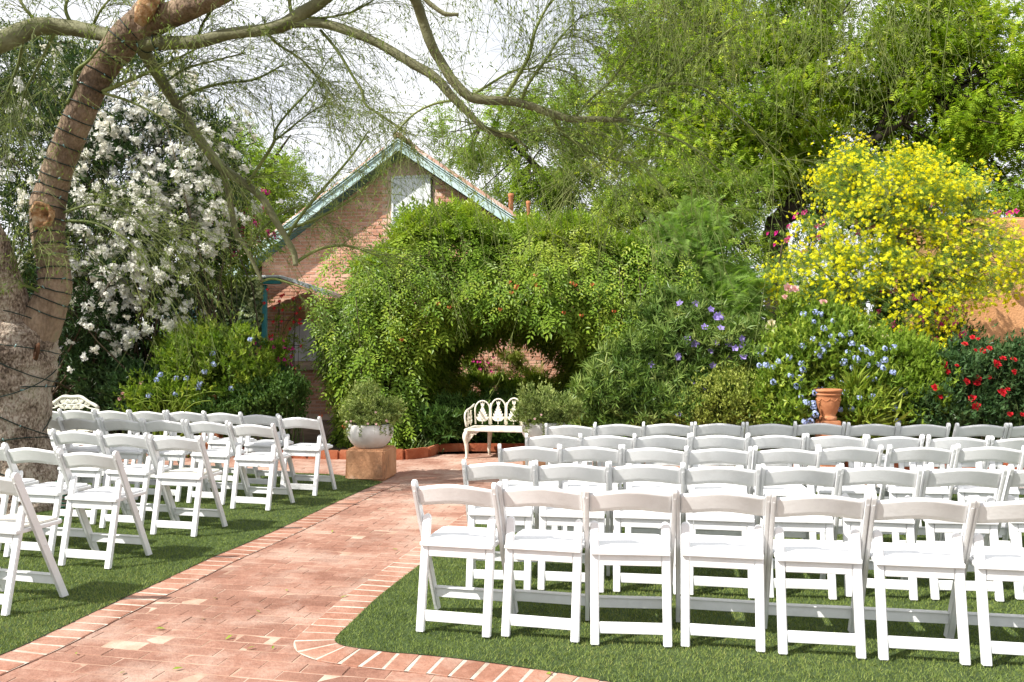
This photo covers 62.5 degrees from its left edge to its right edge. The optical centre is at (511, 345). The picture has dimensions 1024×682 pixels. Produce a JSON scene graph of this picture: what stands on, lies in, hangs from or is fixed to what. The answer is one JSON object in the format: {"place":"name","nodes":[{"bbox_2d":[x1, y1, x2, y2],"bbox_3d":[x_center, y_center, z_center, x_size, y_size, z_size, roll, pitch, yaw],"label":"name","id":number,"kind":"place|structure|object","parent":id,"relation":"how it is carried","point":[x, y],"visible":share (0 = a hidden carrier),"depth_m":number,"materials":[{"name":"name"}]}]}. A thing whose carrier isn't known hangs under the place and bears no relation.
{"place":"outdoors","nodes":[
{"label":"outdoors","id":0,"kind":"place"},
{"bbox_2d":[0,471,379,654],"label":"lawn","id":1,"kind":"structure","parent":0,"point":[10,628],"depth_m":6.11,"materials":[{"name":"green plant"}]},
{"bbox_2d":[0,472,68,615],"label":"folding chair","id":2,"kind":"object","parent":1,"relation":"on","point":[15,527],"visible":1,"depth_m":4.70,"materials":[{"name":"white plastic"}]},
{"bbox_2d":[2,445,90,556],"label":"folding chair","id":3,"kind":"object","parent":1,"relation":"on","point":[49,492],"visible":0.58,"depth_m":5.88,"materials":[{"name":"white plastic"}]},
{"bbox_2d":[47,395,99,432],"bbox_3d":[-5.610,1.059,10.497,0.744,0.863,0.482,0,0,6],"label":"scroll bench","id":4,"kind":"object","parent":1,"relation":"on","point":[79,399],"visible":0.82,"depth_m":10.70,"materials":[{"name":"white metal"}]},
{"bbox_2d":[50,429,125,523],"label":"folding chair","id":5,"kind":"object","parent":1,"relation":"on","point":[66,437],"visible":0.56,"depth_m":7.00,"materials":[{"name":"white plastic"}]},
{"bbox_2d":[60,417,122,491],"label":"folding chair","id":6,"kind":"object","parent":1,"relation":"on","point":[73,424],"visible":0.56,"depth_m":8.19,"materials":[{"name":"white plastic"}]},
{"bbox_2d":[56,449,151,568],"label":"folding chair","id":7,"kind":"object","parent":1,"relation":"on","point":[106,498],"visible":1,"depth_m":5.66,"materials":[{"name":"white plastic"}]},
{"bbox_2d":[99,417,156,499],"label":"folding chair","id":8,"kind":"object","parent":1,"relation":"on","point":[124,452],"visible":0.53,"depth_m":8.11,"materials":[{"name":"white plastic"}]},
{"bbox_2d":[98,431,173,527],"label":"folding chair","id":9,"kind":"object","parent":1,"relation":"on","point":[140,472],"visible":0.74,"depth_m":6.80,"materials":[{"name":"white plastic"}]},
{"bbox_2d":[141,418,205,501],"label":"folding chair","id":10,"kind":"object","parent":1,"relation":"on","point":[164,425],"visible":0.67,"depth_m":8.01,"materials":[{"name":"white plastic"}]},
{"bbox_2d":[148,434,227,536],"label":"folding chair","id":11,"kind":"object","parent":1,"relation":"on","point":[194,477],"visible":1,"depth_m":6.59,"materials":[{"name":"white plastic"}]},
{"bbox_2d":[185,419,247,504],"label":"folding chair","id":12,"kind":"object","parent":1,"relation":"on","point":[219,455],"visible":0.85,"depth_m":7.88,"materials":[{"name":"white plastic"}]},
{"bbox_2d":[202,411,256,481],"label":"folding chair","id":13,"kind":"object","parent":1,"relation":"on","point":[220,418],"visible":0.55,"depth_m":8.90,"materials":[{"name":"white plastic"}]},
{"bbox_2d":[228,422,294,510],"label":"folding chair","id":14,"kind":"object","parent":1,"relation":"on","point":[260,459],"visible":1,"depth_m":7.62,"materials":[{"name":"white plastic"}]},
{"bbox_2d":[239,413,293,486],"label":"folding chair","id":15,"kind":"object","parent":1,"relation":"on","point":[264,445],"visible":0.69,"depth_m":8.68,"materials":[{"name":"white plastic"}]},
{"bbox_2d":[278,415,336,495],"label":"folding chair","id":16,"kind":"object","parent":1,"relation":"on","point":[309,449],"visible":0.96,"depth_m":8.35,"materials":[{"name":"white plastic"}]},
{"bbox_2d":[0,0,1023,514],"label":"palo verde tree","id":17,"kind":"object","parent":1,"relation":"on","point":[142,20],"visible":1,"depth_m":7.14,"materials":[{"name":"green plant"}]},
{"bbox_2d":[0,9,171,518],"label":"string light","id":18,"kind":"object","parent":17,"relation":"attached to","point":[64,146],"visible":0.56,"depth_m":7.58,"materials":[{"name":"green plastic"}]},
{"bbox_2d":[0,453,1023,681],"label":"brick path","id":19,"kind":"structure","parent":0,"point":[312,563],"depth_m":4.68,"materials":[{"name":"red brick"}]},
{"bbox_2d":[345,445,395,480],"bbox_3d":[-1.590,1.317,9.487,0.470,0.345,0.470,0,0,9],"label":"pedestal","id":20,"kind":"object","parent":19,"relation":"on","point":[378,464],"visible":0.88,"depth_m":9.27,"materials":[{"name":"paint"}]},
{"bbox_2d":[346,423,393,448],"bbox_3d":[-1.595,1.012,9.487,0.524,0.262,0.524,0,0,0],"label":"bowl planter","id":21,"kind":"object","parent":20,"relation":"on","point":[371,437],"visible":0.87,"depth_m":9.28,"materials":[{"name":"ceramic"}]},
{"bbox_2d":[337,378,407,440],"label":"potted plant","id":22,"kind":"object","parent":21,"relation":"in","point":[361,408],"visible":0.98,"depth_m":9.39,"materials":[{"name":"green plant"}]},
{"bbox_2d":[462,398,522,458],"bbox_3d":[-0.034,1.109,11.211,1.143,0.796,0.600,0,0,13],"label":"garden bench","id":23,"kind":"object","parent":19,"relation":"on","point":[470,432],"visible":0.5,"depth_m":11.46,"materials":[{"name":"beige metal"}]},
{"bbox_2d":[523,448,556,465],"bbox_3d":[0.370,1.317,9.750,0.470,0.345,0.470,0,0,9],"label":"pedestal","id":24,"kind":"object","parent":19,"relation":"on","point":[541,463],"visible":0.03,"depth_m":9.53,"materials":[{"name":"paint"}]},
{"bbox_2d":[521,421,565,437],"bbox_3d":[0.370,1.012,9.750,0.524,0.262,0.524,0,0,0],"label":"bowl planter","id":25,"kind":"object","parent":24,"relation":"on","point":[535,430],"visible":0.27,"depth_m":9.53,"materials":[{"name":"ceramic"}]},
{"bbox_2d":[506,378,588,435],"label":"potted plant","id":26,"kind":"object","parent":25,"relation":"in","point":[535,408],"visible":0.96,"depth_m":9.58,"materials":[{"name":"green plant"}]},
{"bbox_2d":[79,443,1023,469],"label":"kerb","id":27,"kind":"structure","parent":19,"relation":"on","point":[419,453],"depth_m":11.20,"materials":[{"name":"brick"}]},
{"bbox_2d":[815,388,842,466],"bbox_3d":[3.691,1.000,9.850,0.314,0.978,0.314,0,0,0],"label":"terracotta urn","id":28,"kind":"object","parent":19,"relation":"on","point":[828,400],"visible":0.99,"depth_m":9.75,"materials":[{"name":"orange ceramic"}]},
{"bbox_2d":[0,0,1023,348],"label":"sky","id":29,"kind":"structure","parent":0,"point":[74,11],"materials":[{"name":"white"}]},
{"bbox_2d":[0,470,1023,681],"bbox_3d":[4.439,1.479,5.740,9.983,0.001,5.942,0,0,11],"label":"lawn","id":30,"kind":"structure","parent":0,"point":[675,653],"depth_m":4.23,"materials":[{"name":"green plant"}]},
{"bbox_2d":[411,479,514,637],"bbox_3d":[-0.253,1.082,4.487,0.456,0.776,0.417,0,0,14],"label":"folding chair","id":31,"kind":"object","parent":30,"relation":"on","point":[465,542],"visible":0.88,"depth_m":4.35,"materials":[{"name":"white plastic"}]},
{"bbox_2d":[462,459,538,589],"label":"folding chair","id":32,"kind":"object","parent":30,"relation":"on","point":[496,470],"visible":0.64,"depth_m":5.13,"materials":[{"name":"white plastic"}]},
{"bbox_2d":[498,444,561,532],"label":"folding chair","id":33,"kind":"object","parent":30,"relation":"on","point":[529,453],"visible":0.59,"depth_m":5.95,"materials":[{"name":"white plastic"}]},
{"bbox_2d":[497,481,589,642],"bbox_3d":[0.186,1.084,4.418,0.456,0.776,0.417,0,0,13],"label":"folding chair","id":34,"kind":"object","parent":30,"relation":"on","point":[547,545],"visible":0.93,"depth_m":4.28,"materials":[{"name":"white plastic"}]},
{"bbox_2d":[525,433,581,524],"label":"folding chair","id":35,"kind":"object","parent":30,"relation":"on","point":[551,441],"visible":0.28,"depth_m":6.67,"materials":[{"name":"white plastic"}]},
{"bbox_2d":[545,423,595,465],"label":"folding chair","id":36,"kind":"object","parent":30,"relation":"on","point":[570,430],"visible":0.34,"depth_m":7.51,"materials":[{"name":"white plastic"}]},
{"bbox_2d":[535,460,609,592],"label":"folding chair","id":37,"kind":"object","parent":30,"relation":"on","point":[552,516],"visible":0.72,"depth_m":5.08,"materials":[{"name":"white plastic"}]},
{"bbox_2d":[557,444,621,547],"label":"folding chair","id":38,"kind":"object","parent":30,"relation":"on","point":[587,453],"visible":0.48,"depth_m":5.94,"materials":[{"name":"white plastic"}]},
{"bbox_2d":[578,433,635,524],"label":"folding chair","id":39,"kind":"object","parent":30,"relation":"on","point":[608,441],"visible":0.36,"depth_m":6.65,"materials":[{"name":"white plastic"}]},
{"bbox_2d":[594,422,644,489],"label":"folding chair","id":40,"kind":"object","parent":30,"relation":"on","point":[619,430],"visible":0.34,"depth_m":7.60,"materials":[{"name":"white plastic"}]},
{"bbox_2d":[584,486,676,646],"bbox_3d":[0.601,1.083,4.329,0.456,0.776,0.417,0,0,5],"label":"folding chair","id":41,"kind":"object","parent":30,"relation":"on","point":[621,549],"visible":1,"depth_m":4.19,"materials":[{"name":"white plastic"}]},
{"bbox_2d":[608,461,683,594],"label":"folding chair","id":42,"kind":"object","parent":30,"relation":"on","point":[619,519],"visible":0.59,"depth_m":5.05,"materials":[{"name":"white plastic"}]},
{"bbox_2d":[622,444,687,555],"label":"folding chair","id":43,"kind":"object","parent":30,"relation":"on","point":[657,455],"visible":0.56,"depth_m":5.89,"materials":[{"name":"white plastic"}]},
{"bbox_2d":[633,433,690,481],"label":"folding chair","id":44,"kind":"object","parent":30,"relation":"on","point":[668,442],"visible":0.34,"depth_m":6.66,"materials":[{"name":"white plastic"}]},
{"bbox_2d":[642,422,692,467],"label":"folding chair","id":45,"kind":"object","parent":30,"relation":"on","point":[668,429],"visible":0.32,"depth_m":7.66,"materials":[{"name":"white plastic"}]},
{"bbox_2d":[692,422,744,467],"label":"folding chair","id":46,"kind":"object","parent":30,"relation":"on","point":[719,429],"visible":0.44,"depth_m":7.68,"materials":[{"name":"white plastic"}]},
{"bbox_2d":[689,433,748,468],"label":"folding chair","id":47,"kind":"object","parent":30,"relation":"on","point":[720,441],"visible":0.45,"depth_m":6.68,"materials":[{"name":"white plastic"}]},
{"bbox_2d":[687,446,752,536],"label":"folding chair","id":48,"kind":"object","parent":30,"relation":"on","point":[719,455],"visible":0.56,"depth_m":5.84,"materials":[{"name":"white plastic"}]},
{"bbox_2d":[684,462,760,598],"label":"folding chair","id":49,"kind":"object","parent":30,"relation":"on","point":[728,521],"visible":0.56,"depth_m":4.97,"materials":[{"name":"white plastic"}]},
{"bbox_2d":[675,486,770,651],"bbox_3d":[1.060,1.082,4.280,0.456,0.776,0.417,0,0,11],"label":"folding chair","id":50,"kind":"object","parent":30,"relation":"on","point":[728,552],"visible":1,"depth_m":4.14,"materials":[{"name":"white plastic"}]},
{"bbox_2d":[743,422,796,466],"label":"folding chair","id":51,"kind":"object","parent":30,"relation":"on","point":[768,429],"visible":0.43,"depth_m":7.64,"materials":[{"name":"white plastic"}]},
{"bbox_2d":[747,433,805,494],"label":"folding chair","id":52,"kind":"object","parent":30,"relation":"on","point":[776,441],"visible":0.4,"depth_m":6.68,"materials":[{"name":"white plastic"}]},
{"bbox_2d":[749,446,821,539],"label":"folding chair","id":53,"kind":"object","parent":30,"relation":"on","point":[791,456],"visible":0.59,"depth_m":5.82,"materials":[{"name":"white plastic"}]},
{"bbox_2d":[758,464,840,599],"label":"folding chair","id":54,"kind":"object","parent":30,"relation":"on","point":[803,476],"visible":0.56,"depth_m":4.93,"materials":[{"name":"white plastic"}]},
{"bbox_2d":[765,490,870,658],"bbox_3d":[1.498,1.083,4.190,0.456,0.776,0.417,0,0,9],"label":"folding chair","id":55,"kind":"object","parent":30,"relation":"on","point":[815,556],"visible":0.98,"depth_m":4.05,"materials":[{"name":"white plastic"}]},
{"bbox_2d":[792,421,845,487],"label":"folding chair","id":56,"kind":"object","parent":30,"relation":"on","point":[824,429],"visible":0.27,"depth_m":7.70,"materials":[{"name":"white plastic"}]},
{"bbox_2d":[801,433,866,525],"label":"folding chair","id":57,"kind":"object","parent":30,"relation":"on","point":[826,442],"visible":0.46,"depth_m":6.63,"materials":[{"name":"white plastic"}]},
{"bbox_2d":[802,444,883,541],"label":"folding chair","id":58,"kind":"object","parent":30,"relation":"on","point":[854,454],"visible":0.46,"depth_m":5.92,"materials":[{"name":"white plastic"}]},
{"bbox_2d":[841,422,898,499],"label":"folding chair","id":59,"kind":"object","parent":30,"relation":"on","point":[874,429],"visible":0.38,"depth_m":7.62,"materials":[{"name":"white plastic"}]},
{"bbox_2d":[833,463,922,600],"bbox_3d":[2.184,1.084,5.101,0.456,0.776,0.417,0,0,11],"label":"folding chair","id":60,"kind":"object","parent":30,"relation":"on","point":[885,476],"visible":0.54,"depth_m":4.94,"materials":[{"name":"white plastic"}]},
{"bbox_2d":[860,434,924,525],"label":"folding chair","id":61,"kind":"object","parent":30,"relation":"on","point":[898,442],"visible":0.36,"depth_m":6.58,"materials":[{"name":"white plastic"}]},
{"bbox_2d":[877,444,956,553],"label":"folding chair","id":62,"kind":"object","parent":30,"relation":"on","point":[926,454],"visible":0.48,"depth_m":5.91,"materials":[{"name":"white plastic"}]},
{"bbox_2d":[886,422,950,496],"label":"folding chair","id":63,"kind":"object","parent":30,"relation":"on","point":[926,430],"visible":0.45,"depth_m":7.58,"materials":[{"name":"white plastic"}]},
{"bbox_2d":[862,493,975,665],"bbox_3d":[1.948,1.083,4.111,0.456,0.776,0.417,0,0,10],"label":"folding chair","id":64,"kind":"object","parent":30,"relation":"on","point":[912,560],"visible":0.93,"depth_m":3.98,"materials":[{"name":"white plastic"}]},
{"bbox_2d":[922,435,990,536],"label":"folding chair","id":65,"kind":"object","parent":30,"relation":"on","point":[949,442],"visible":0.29,"depth_m":6.53,"materials":[{"name":"white plastic"}]},
{"bbox_2d":[906,465,1007,601],"bbox_3d":[2.646,1.083,5.061,0.456,0.776,0.417,0,0,6],"label":"folding chair","id":66,"kind":"object","parent":30,"relation":"on","point":[969,477],"visible":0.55,"depth_m":4.90,"materials":[{"name":"white plastic"}]},
{"bbox_2d":[945,423,1008,502],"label":"folding chair","id":67,"kind":"object","parent":30,"relation":"on","point":[982,430],"visible":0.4,"depth_m":7.57,"materials":[{"name":"white plastic"}]},
{"bbox_2d":[939,444,1023,547],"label":"folding chair","id":68,"kind":"object","parent":30,"relation":"on","point":[998,454],"visible":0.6,"depth_m":5.93,"materials":[{"name":"white plastic"}]},
{"bbox_2d":[951,495,1023,665],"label":"folding chair","id":69,"kind":"object","parent":30,"relation":"on","point":[990,563],"visible":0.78,"depth_m":3.92,"materials":[{"name":"white plastic"}]},
{"bbox_2d":[997,465,1023,599],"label":"folding chair","id":70,"kind":"object","parent":30,"relation":"on","point":[1014,478],"visible":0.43,"depth_m":4.94,"materials":[{"name":"white plastic"}]},
{"bbox_2d":[53,387,998,453],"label":"soil","id":71,"kind":"structure","parent":0,"point":[310,435],"depth_m":13.44,"materials":[{"name":"brown soil"}]},
{"bbox_2d":[0,0,136,183],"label":"shade tree","id":72,"kind":"object","parent":71,"relation":"on","point":[56,37],"visible":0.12,"depth_m":16.81,"materials":[{"name":"green plant"}]},
{"bbox_2d":[57,332,171,434],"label":"rose bush","id":73,"kind":"object","parent":71,"relation":"on","point":[105,399],"visible":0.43,"depth_m":11.72,"materials":[{"name":"green plant"}]},
{"bbox_2d":[0,16,282,437],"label":"oleander bush","id":74,"kind":"object","parent":71,"relation":"on","point":[111,312],"visible":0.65,"depth_m":11.70,"materials":[{"name":"white plant"}]},
{"bbox_2d":[134,386,222,457],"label":"pencil plant","id":75,"kind":"object","parent":71,"relation":"on","point":[173,409],"visible":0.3,"depth_m":11.10,"materials":[{"name":"green plant"}]},
{"bbox_2d":[113,312,287,446],"bbox_3d":[-4.247,0.510,11.652,2.408,1.969,1.628,0,0,0],"label":"plumbago bush","id":76,"kind":"object","parent":71,"relation":"on","point":[222,376],"visible":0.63,"depth_m":11.28,"materials":[{"name":"green plant"}]},
{"bbox_2d":[198,189,293,295],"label":"oleander bush","id":77,"kind":"object","parent":71,"relation":"on","point":[240,266],"visible":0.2,"depth_m":14.35,"materials":[{"name":"green plant"}]},
{"bbox_2d":[162,275,341,370],"bbox_3d":[-4.927,0.117,15.840,3.214,2.744,1.520,0,0,0],"label":"porch","id":78,"kind":"object","parent":71,"relation":"on","point":[264,327],"visible":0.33,"depth_m":15.22,"materials":[{"name":"teal paint"}]},
{"bbox_2d":[195,276,263,365],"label":"ivy","id":79,"kind":"object","parent":78,"relation":"attached to","point":[247,315],"visible":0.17,"depth_m":15.02,"materials":[{"name":"green plant"}]},
{"bbox_2d":[187,366,321,448],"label":"round leaved shrub","id":80,"kind":"object","parent":71,"relation":"on","point":[282,392],"visible":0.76,"depth_m":11.12,"materials":[{"name":"green plant"}]},
{"bbox_2d":[187,107,328,254],"bbox_3d":[-6.484,-2.366,20.882,4.035,7.912,4.407,0,0,0],"label":"shade tree","id":81,"kind":"object","parent":71,"relation":"on","point":[274,161],"visible":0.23,"depth_m":20.54,"materials":[{"name":"green plant"}]},
{"bbox_2d":[249,336,299,442],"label":"bougainvillea","id":82,"kind":"object","parent":71,"relation":"on","point":[278,347],"visible":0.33,"depth_m":12.42,"materials":[{"name":"green plant"}]},
{"bbox_2d":[263,288,314,369],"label":"trumpet creeper","id":83,"kind":"object","parent":71,"relation":"on","point":[278,317],"visible":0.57,"depth_m":15.04,"materials":[{"name":"green plant"}]},
{"bbox_2d":[226,133,574,419],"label":"brick house","id":84,"kind":"structure","parent":71,"relation":"on","point":[317,406],"depth_m":16.52,"materials":[{"name":"orange brick"}]},
{"bbox_2d":[279,310,322,369],"bbox_3d":[-4.086,-0.101,16.657,1.240,1.180,0.120,0,0,10],"label":"window","id":85,"kind":"structure","parent":84,"relation":"in","point":[304,334],"depth_m":16.67,"materials":[{"name":"glass"}]},
{"bbox_2d":[391,175,432,233],"bbox_3d":[-1.928,-2.668,16.297,0.820,1.215,0.075,0,0,10],"label":"window","id":86,"kind":"structure","parent":84,"relation":"in","point":[418,189],"depth_m":16.30,"materials":[{"name":"white glass"}]},
{"bbox_2d":[411,400,463,453],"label":"broad leaved shrub","id":87,"kind":"object","parent":71,"relation":"on","point":[436,421],"visible":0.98,"depth_m":11.63,"materials":[{"name":"green plant"}]},
{"bbox_2d":[421,381,574,443],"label":"broad leaved shrub","id":88,"kind":"object","parent":71,"relation":"on","point":[457,403],"visible":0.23,"depth_m":12.10,"materials":[{"name":"green plant"}]},
{"bbox_2d":[388,262,618,436],"bbox_3d":[-0.060,0.099,13.375,3.600,2.780,1.550,0,0,0],"label":"garden arbor","id":89,"kind":"object","parent":71,"relation":"on","point":[389,387],"depth_m":12.60,"materials":[{"name":"brown wood"}]},
{"bbox_2d":[301,191,712,449],"bbox_3d":[0.039,-0.247,13.193,6.433,4.239,3.805,0,0,0],"label":"climbing vine","id":90,"kind":"object","parent":89,"relation":"attached to","point":[571,331],"visible":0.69,"depth_m":11.96,"materials":[{"name":"green plant"}]},
{"bbox_2d":[451,367,563,411],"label":"broad leaved shrub","id":91,"kind":"object","parent":71,"relation":"on","point":[473,378],"visible":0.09,"depth_m":15.12,"materials":[{"name":"green plant"}]},
{"bbox_2d":[492,346,548,381],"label":"wispy shrub","id":92,"kind":"object","parent":71,"relation":"on","point":[513,359],"visible":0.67,"depth_m":15.55,"materials":[{"name":"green plant"}]},
{"bbox_2d":[414,59,656,231],"bbox_3d":[0.805,-3.091,22.938,7.002,9.362,5.317,0,0,0],"label":"shade tree","id":93,"kind":"object","parent":71,"relation":"on","point":[513,186],"visible":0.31,"depth_m":22.44,"materials":[{"name":"green plant"}]},
{"bbox_2d":[565,281,777,451],"bbox_3d":[2.077,0.298,11.115,2.915,2.396,2.062,0,0,0],"label":"ruellia bush","id":94,"kind":"object","parent":71,"relation":"on","point":[661,356],"visible":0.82,"depth_m":10.65,"materials":[{"name":"green plant"}]},
{"bbox_2d":[575,144,791,307],"bbox_3d":[3.322,-1.181,16.748,4.366,5.542,3.081,0,0,15],"label":"shade tree","id":95,"kind":"object","parent":71,"relation":"on","point":[677,188],"visible":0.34,"depth_m":16.04,"materials":[{"name":"green plant"}]},
{"bbox_2d":[635,189,776,329],"bbox_3d":[2.821,-0.384,12.328,1.825,3.946,2.060,0,0,-38],"label":"feathery shrub","id":96,"kind":"object","parent":71,"relation":"on","point":[739,275],"visible":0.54,"depth_m":12.14,"materials":[{"name":"green plant"}]},
{"bbox_2d":[661,351,780,465],"bbox_3d":[2.644,0.749,10.515,1.620,1.490,1.197,0,0,0],"label":"variegated shrub","id":97,"kind":"object","parent":71,"relation":"on","point":[736,411],"visible":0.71,"depth_m":10.26,"materials":[{"name":"green plant"}]},
{"bbox_2d":[557,0,1023,323],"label":"mesquite tree","id":98,"kind":"object","parent":71,"relation":"on","point":[977,128],"visible":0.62,"depth_m":18.07,"materials":[{"name":"green plant"}]},
{"bbox_2d":[760,276,893,448],"bbox_3d":[4.100,0.281,11.176,1.920,2.423,0.930,0,0,0],"label":"rose bush","id":99,"kind":"object","parent":71,"relation":"on","point":[787,306],"visible":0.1,"depth_m":11.04,"materials":[{"name":"green plant"}]},
{"bbox_2d":[738,295,944,450],"bbox_3d":[3.979,0.407,10.427,2.579,2.176,1.847,0,0,0],"label":"plumbago bush","id":100,"kind":"object","parent":71,"relation":"on","point":[809,356],"visible":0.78,"depth_m":10.12,"materials":[{"name":"green plant"}]},
{"bbox_2d":[822,363,914,466],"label":"strap leaved plant","id":101,"kind":"object","parent":71,"relation":"on","point":[887,388],"visible":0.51,"depth_m":9.91,"materials":[{"name":"green plant"}]},
{"bbox_2d":[748,124,1023,348],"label":"yellow flowering tree","id":102,"kind":"object","parent":71,"relation":"on","point":[897,257],"visible":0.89,"depth_m":11.94,"materials":[{"name":"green plant"}]},
{"bbox_2d":[766,186,1019,421],"bbox_3d":[6.166,-0.498,12.673,4.331,3.982,2.488,0,0,0],"label":"bougainvillea","id":103,"kind":"object","parent":71,"relation":"on","point":[970,328],"visible":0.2,"depth_m":12.93,"materials":[{"name":"green plant"}]},
{"bbox_2d":[865,324,967,446],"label":"green shrub","id":104,"kind":"object","parent":71,"relation":"on","point":[918,355],"visible":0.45,"depth_m":10.06,"materials":[{"name":"green plant"}]},
{"bbox_2d":[894,217,1023,378],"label":"stucco wall","id":105,"kind":"structure","parent":71,"relation":"on","point":[1012,319],"depth_m":14.14,"materials":[{"name":"paint"}]},
{"bbox_2d":[894,322,1023,446],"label":"rose bush","id":106,"kind":"object","parent":71,"relation":"on","point":[986,397],"visible":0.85,"depth_m":9.90,"materials":[{"name":"green plant"}]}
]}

